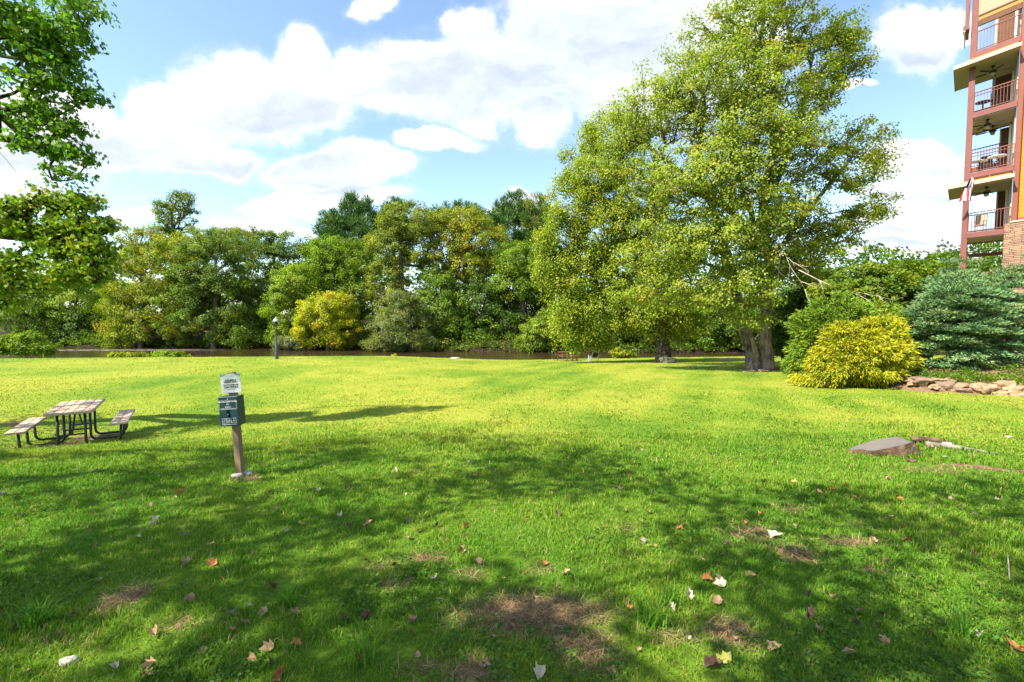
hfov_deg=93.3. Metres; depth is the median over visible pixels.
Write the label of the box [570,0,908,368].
maple tree
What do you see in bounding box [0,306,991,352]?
bank undergrowth
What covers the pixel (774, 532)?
fallen leaf
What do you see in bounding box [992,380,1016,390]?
rock
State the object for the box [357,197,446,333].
locust tree
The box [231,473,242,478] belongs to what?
concrete lump
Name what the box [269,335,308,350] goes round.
grey shrub
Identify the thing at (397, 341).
olive shrub
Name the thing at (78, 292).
leafy tree
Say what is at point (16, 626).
fallen leaf
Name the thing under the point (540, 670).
fallen leaf
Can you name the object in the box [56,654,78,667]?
stone
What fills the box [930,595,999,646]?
grass tuft
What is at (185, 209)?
tall tree
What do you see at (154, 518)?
fallen leaf
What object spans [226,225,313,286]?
spreading tree
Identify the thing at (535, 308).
dark tree
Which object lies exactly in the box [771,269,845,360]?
tall shrub
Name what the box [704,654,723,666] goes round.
fallen leaf
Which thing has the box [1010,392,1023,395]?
rock
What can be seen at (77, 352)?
river
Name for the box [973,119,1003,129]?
ceiling fan
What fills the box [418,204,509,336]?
locust tree
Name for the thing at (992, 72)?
ceiling fan
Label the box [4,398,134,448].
picnic table
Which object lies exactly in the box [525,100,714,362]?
weeping tree
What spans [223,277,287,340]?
dark tree
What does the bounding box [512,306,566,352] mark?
tree
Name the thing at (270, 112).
sky
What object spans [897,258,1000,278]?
distant wood
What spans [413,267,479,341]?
leafy tree
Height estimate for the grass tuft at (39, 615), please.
0.180 m
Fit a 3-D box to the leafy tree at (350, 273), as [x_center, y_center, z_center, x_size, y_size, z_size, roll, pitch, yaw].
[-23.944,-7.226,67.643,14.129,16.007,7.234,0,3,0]
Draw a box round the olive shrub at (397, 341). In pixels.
[359,288,439,351]
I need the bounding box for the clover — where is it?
[0,416,1023,681]
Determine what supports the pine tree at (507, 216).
on the lawn at (470, 382)
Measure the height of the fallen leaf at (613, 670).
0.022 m
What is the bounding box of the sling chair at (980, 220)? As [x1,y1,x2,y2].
[971,214,986,231]
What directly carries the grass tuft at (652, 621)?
on the lawn at (470, 382)
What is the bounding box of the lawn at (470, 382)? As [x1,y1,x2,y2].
[0,314,1023,681]
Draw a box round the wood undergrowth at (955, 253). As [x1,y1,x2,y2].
[8,238,1002,319]
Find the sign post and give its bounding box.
[218,372,245,472]
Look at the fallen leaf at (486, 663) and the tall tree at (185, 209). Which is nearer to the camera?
the fallen leaf at (486, 663)
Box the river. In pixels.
[0,346,945,359]
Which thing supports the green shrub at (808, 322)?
on the lawn at (470, 382)
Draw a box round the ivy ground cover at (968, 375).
[839,357,1023,387]
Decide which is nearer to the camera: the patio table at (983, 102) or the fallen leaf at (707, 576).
the fallen leaf at (707, 576)
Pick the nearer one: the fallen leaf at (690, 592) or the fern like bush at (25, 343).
the fallen leaf at (690, 592)
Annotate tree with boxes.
[0,0,124,188]
[0,180,129,315]
[0,269,69,340]
[25,278,119,336]
[44,304,118,344]
[88,233,217,348]
[110,223,176,286]
[147,188,201,311]
[155,225,256,328]
[160,226,270,348]
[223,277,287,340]
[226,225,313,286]
[257,262,336,345]
[289,289,365,349]
[292,233,378,339]
[303,206,349,278]
[319,189,386,298]
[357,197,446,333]
[370,196,417,281]
[410,197,512,232]
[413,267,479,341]
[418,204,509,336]
[446,272,532,341]
[482,239,557,334]
[483,187,537,317]
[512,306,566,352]
[517,191,553,246]
[519,261,590,334]
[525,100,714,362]
[564,277,720,346]
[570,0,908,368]
[674,281,759,350]
[750,262,834,345]
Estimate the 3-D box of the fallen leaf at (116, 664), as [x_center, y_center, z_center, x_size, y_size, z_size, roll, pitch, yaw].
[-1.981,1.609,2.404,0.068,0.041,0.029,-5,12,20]
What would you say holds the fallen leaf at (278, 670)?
on the lawn at (470, 382)
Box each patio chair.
[980,155,994,170]
[990,91,1005,107]
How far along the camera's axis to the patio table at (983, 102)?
24.75 m
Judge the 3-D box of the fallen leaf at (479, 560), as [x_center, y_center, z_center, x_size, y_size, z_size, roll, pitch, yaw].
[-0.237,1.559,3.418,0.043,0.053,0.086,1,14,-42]
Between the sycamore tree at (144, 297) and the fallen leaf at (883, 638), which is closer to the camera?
the fallen leaf at (883, 638)
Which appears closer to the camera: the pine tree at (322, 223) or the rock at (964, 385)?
the rock at (964, 385)
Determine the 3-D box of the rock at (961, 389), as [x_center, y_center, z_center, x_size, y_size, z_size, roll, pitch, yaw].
[14.323,1.583,15.447,0.592,0.246,0.482,0,3,0]
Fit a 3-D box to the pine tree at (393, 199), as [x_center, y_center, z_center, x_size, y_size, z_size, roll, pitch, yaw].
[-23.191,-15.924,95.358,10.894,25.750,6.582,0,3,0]
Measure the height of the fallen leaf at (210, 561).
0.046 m
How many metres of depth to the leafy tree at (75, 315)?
71.19 m
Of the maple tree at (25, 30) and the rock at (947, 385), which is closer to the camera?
the maple tree at (25, 30)
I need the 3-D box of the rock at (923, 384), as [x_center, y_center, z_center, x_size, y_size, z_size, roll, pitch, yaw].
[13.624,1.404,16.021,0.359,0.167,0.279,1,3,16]
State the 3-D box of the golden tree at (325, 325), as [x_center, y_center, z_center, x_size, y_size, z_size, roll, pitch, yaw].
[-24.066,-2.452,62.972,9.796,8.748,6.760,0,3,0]
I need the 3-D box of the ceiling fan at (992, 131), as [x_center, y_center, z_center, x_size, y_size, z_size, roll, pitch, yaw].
[25.675,-11.256,25.880,1.349,0.500,1.283,-2,4,-30]
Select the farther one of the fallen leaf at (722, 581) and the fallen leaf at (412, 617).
the fallen leaf at (722, 581)
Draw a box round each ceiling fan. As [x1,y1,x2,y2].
[971,187,1000,196]
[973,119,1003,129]
[975,64,1009,77]
[976,126,1008,135]
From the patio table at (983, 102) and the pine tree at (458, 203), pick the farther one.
the pine tree at (458, 203)
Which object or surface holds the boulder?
on the lawn at (470, 382)
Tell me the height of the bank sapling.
1.052 m
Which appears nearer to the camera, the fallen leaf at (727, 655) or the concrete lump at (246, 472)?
the fallen leaf at (727, 655)
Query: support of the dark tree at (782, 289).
on the lawn at (470, 382)
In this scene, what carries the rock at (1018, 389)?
on the lawn at (470, 382)
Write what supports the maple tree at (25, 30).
on the lawn at (470, 382)
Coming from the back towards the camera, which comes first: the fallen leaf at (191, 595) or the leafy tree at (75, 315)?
the leafy tree at (75, 315)
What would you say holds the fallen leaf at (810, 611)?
on the lawn at (470, 382)
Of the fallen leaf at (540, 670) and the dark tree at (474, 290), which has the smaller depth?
the fallen leaf at (540, 670)
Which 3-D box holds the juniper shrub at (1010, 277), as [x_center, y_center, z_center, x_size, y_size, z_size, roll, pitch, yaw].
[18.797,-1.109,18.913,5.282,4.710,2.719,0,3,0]
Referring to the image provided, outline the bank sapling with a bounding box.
[151,349,192,356]
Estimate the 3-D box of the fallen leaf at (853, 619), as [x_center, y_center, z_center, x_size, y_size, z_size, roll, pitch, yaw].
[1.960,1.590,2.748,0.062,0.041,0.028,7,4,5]
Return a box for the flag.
[958,178,973,201]
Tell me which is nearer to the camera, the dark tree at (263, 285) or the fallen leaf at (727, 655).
the fallen leaf at (727, 655)
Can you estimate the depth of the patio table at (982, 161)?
24.96 m
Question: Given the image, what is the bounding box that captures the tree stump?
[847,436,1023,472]
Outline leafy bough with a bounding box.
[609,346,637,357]
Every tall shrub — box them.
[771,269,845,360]
[801,258,943,340]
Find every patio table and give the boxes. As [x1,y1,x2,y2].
[972,159,986,171]
[975,99,989,108]
[988,154,1006,167]
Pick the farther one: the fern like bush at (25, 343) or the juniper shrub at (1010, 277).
the fern like bush at (25, 343)
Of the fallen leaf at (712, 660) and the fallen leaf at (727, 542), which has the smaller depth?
the fallen leaf at (712, 660)
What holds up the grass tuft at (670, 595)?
on the lawn at (470, 382)
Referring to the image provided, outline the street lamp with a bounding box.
[273,317,278,358]
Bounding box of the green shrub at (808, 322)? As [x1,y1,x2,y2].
[779,288,911,379]
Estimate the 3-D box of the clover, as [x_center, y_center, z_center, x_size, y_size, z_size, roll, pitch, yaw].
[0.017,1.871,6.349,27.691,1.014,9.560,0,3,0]
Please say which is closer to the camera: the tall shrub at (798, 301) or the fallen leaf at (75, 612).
the fallen leaf at (75, 612)
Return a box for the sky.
[0,0,1022,313]
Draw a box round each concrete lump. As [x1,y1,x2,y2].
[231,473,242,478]
[243,470,252,475]
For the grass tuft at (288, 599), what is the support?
on the lawn at (470, 382)
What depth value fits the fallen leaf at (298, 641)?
2.58 m
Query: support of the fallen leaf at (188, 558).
on the lawn at (470, 382)
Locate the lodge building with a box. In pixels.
[948,0,1023,362]
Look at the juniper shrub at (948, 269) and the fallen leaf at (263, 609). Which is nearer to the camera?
the fallen leaf at (263, 609)
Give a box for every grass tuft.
[4,592,70,636]
[274,580,306,608]
[316,617,383,673]
[624,583,678,635]
[654,575,689,610]
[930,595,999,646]
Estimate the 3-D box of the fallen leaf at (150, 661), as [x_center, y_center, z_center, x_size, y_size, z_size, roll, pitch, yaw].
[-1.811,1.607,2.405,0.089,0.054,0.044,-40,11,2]
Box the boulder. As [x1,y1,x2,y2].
[659,356,676,362]
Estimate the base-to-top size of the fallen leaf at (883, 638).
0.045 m
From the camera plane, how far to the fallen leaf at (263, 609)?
2.87 m
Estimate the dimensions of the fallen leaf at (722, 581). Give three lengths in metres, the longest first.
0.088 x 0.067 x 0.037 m
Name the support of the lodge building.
on the lawn at (470, 382)
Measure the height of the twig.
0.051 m
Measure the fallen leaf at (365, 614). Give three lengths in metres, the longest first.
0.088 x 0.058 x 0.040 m
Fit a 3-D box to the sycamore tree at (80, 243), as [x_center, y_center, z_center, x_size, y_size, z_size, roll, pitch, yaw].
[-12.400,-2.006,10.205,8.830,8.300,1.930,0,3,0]
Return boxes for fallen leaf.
[13,621,22,631]
[68,609,77,615]
[109,661,118,668]
[140,656,156,669]
[141,666,153,674]
[148,624,156,635]
[149,515,159,524]
[182,556,190,564]
[182,592,194,601]
[206,557,216,565]
[227,606,236,615]
[247,652,256,661]
[258,606,267,614]
[258,638,273,651]
[272,663,284,681]
[290,606,299,614]
[290,637,301,644]
[361,608,369,619]
[408,614,416,623]
[475,557,481,566]
[478,657,490,665]
[533,663,545,679]
[606,665,615,673]
[687,587,694,598]
[700,572,712,579]
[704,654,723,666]
[713,576,725,586]
[713,595,722,603]
[716,650,731,662]
[724,539,732,546]
[766,639,781,650]
[768,530,781,537]
[807,607,814,619]
[842,647,856,653]
[851,616,860,623]
[879,634,889,643]
[1005,634,1023,650]
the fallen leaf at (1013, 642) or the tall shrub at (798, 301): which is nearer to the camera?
the fallen leaf at (1013, 642)
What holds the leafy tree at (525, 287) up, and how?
on the lawn at (470, 382)
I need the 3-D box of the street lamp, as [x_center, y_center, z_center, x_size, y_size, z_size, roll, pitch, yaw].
[-14.645,-0.160,30.035,0.366,2.676,0.361,0,3,0]
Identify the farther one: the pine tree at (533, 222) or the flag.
the pine tree at (533, 222)
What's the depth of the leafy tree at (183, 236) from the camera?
74.10 m
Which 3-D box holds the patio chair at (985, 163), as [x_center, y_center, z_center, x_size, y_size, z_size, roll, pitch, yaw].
[25.335,-9.334,25.760,0.454,0.990,0.484,-2,4,-34]
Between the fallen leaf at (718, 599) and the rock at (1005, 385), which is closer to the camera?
the fallen leaf at (718, 599)
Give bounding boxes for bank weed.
[107,351,152,357]
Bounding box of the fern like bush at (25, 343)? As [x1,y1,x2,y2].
[0,330,58,357]
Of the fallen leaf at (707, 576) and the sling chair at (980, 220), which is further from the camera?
the sling chair at (980, 220)
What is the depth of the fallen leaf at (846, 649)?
2.50 m
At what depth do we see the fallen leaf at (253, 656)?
2.45 m
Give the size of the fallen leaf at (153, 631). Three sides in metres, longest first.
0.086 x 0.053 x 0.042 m
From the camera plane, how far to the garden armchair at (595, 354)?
36.31 m
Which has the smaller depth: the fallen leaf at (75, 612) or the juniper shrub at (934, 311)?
the fallen leaf at (75, 612)
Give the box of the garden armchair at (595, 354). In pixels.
[588,351,598,361]
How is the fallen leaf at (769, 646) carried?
on the lawn at (470, 382)
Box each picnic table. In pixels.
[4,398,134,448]
[557,351,574,360]
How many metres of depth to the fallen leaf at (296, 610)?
2.84 m
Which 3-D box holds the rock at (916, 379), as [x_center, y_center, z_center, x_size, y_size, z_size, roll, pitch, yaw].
[13.605,1.321,16.117,0.787,0.258,0.636,1,3,17]
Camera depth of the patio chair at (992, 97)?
24.40 m
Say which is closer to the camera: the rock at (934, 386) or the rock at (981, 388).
the rock at (981, 388)
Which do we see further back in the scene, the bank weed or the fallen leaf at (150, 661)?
the bank weed
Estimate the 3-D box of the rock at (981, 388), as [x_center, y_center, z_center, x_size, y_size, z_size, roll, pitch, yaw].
[14.895,1.511,15.244,0.718,0.393,0.563,0,3,0]
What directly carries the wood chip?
on the lawn at (470, 382)
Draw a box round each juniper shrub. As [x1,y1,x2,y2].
[899,269,1023,369]
[905,256,987,357]
[921,254,1023,362]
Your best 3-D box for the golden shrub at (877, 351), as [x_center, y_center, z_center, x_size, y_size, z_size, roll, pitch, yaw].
[12.399,0.454,17.305,4.633,3.064,2.882,0,3,0]
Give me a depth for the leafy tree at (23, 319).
70.38 m
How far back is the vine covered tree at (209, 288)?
65.15 m
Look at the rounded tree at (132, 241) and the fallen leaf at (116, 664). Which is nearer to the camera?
the fallen leaf at (116, 664)
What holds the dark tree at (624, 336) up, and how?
on the lawn at (470, 382)
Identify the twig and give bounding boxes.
[1007,555,1009,580]
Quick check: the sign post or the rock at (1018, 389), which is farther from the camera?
the rock at (1018, 389)
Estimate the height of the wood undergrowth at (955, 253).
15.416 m
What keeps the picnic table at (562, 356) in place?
on the lawn at (470, 382)
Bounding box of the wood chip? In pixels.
[905,458,917,461]
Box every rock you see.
[903,376,935,383]
[916,383,928,385]
[928,384,941,389]
[935,381,956,390]
[950,387,971,392]
[954,383,972,387]
[969,382,1000,393]
[990,390,1008,394]
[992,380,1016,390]
[1007,385,1023,393]
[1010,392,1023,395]
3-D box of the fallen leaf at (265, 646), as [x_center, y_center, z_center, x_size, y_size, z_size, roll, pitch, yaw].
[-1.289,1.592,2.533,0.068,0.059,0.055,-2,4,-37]
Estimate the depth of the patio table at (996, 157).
24.64 m
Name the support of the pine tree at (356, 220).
on the lawn at (470, 382)
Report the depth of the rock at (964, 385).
15.44 m
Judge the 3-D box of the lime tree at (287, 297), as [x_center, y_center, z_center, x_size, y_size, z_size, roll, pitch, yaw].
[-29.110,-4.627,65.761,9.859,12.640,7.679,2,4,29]
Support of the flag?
attached to the lodge building
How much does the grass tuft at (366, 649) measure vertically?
0.193 m
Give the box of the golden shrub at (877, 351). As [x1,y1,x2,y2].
[785,312,925,387]
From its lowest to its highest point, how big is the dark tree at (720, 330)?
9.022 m
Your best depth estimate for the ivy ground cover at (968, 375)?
16.27 m
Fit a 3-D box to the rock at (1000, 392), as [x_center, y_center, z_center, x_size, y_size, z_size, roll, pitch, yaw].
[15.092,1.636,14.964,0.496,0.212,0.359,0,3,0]
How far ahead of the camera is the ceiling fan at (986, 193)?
24.89 m
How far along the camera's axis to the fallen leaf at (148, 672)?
2.36 m
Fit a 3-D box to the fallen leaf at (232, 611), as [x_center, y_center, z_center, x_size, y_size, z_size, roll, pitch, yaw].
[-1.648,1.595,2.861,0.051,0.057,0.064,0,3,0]

